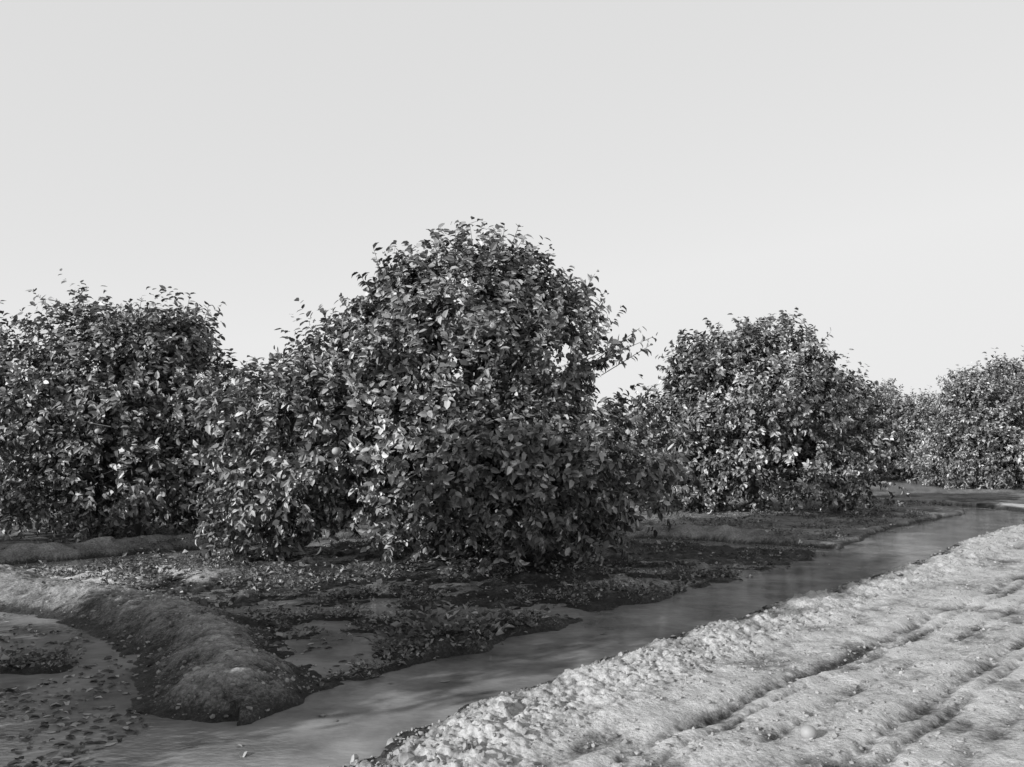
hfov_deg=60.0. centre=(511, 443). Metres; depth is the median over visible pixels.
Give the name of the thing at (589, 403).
grapefruit tree
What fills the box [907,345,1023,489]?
grapefruit tree
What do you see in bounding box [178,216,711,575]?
grapefruit tree
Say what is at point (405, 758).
soil clods
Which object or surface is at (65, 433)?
grapefruit tree
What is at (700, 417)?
grapefruit tree
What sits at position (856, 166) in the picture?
sky
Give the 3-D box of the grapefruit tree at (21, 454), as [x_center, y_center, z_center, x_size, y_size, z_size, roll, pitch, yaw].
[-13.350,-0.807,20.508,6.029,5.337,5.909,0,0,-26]
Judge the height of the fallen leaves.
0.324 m
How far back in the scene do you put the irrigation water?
7.01 m
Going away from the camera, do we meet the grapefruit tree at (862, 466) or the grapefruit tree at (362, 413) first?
the grapefruit tree at (362, 413)
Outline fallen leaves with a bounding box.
[0,509,934,766]
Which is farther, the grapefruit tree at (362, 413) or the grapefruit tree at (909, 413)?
the grapefruit tree at (909, 413)
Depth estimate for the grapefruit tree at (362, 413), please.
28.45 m
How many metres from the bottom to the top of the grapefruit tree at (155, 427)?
5.184 m
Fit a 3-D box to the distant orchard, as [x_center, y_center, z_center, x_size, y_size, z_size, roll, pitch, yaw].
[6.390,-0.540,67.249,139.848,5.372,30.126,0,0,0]
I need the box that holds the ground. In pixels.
[0,451,1023,766]
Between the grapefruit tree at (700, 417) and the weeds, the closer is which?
the weeds
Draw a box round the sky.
[0,0,1023,442]
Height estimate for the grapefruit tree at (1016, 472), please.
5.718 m
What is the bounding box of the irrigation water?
[0,505,1023,766]
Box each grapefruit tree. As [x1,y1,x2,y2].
[0,268,281,542]
[0,300,53,511]
[90,398,232,483]
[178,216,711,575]
[275,377,382,482]
[459,360,628,496]
[620,307,930,515]
[655,395,759,485]
[778,384,885,479]
[845,378,960,480]
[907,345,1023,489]
[1009,381,1023,480]
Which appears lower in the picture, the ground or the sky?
the ground
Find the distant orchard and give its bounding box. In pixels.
[8,402,970,465]
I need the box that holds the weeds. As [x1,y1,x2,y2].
[0,496,950,692]
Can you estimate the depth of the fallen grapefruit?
5.12 m
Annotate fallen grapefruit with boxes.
[800,725,816,738]
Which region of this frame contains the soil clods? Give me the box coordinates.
[28,524,1023,766]
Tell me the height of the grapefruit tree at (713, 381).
5.260 m

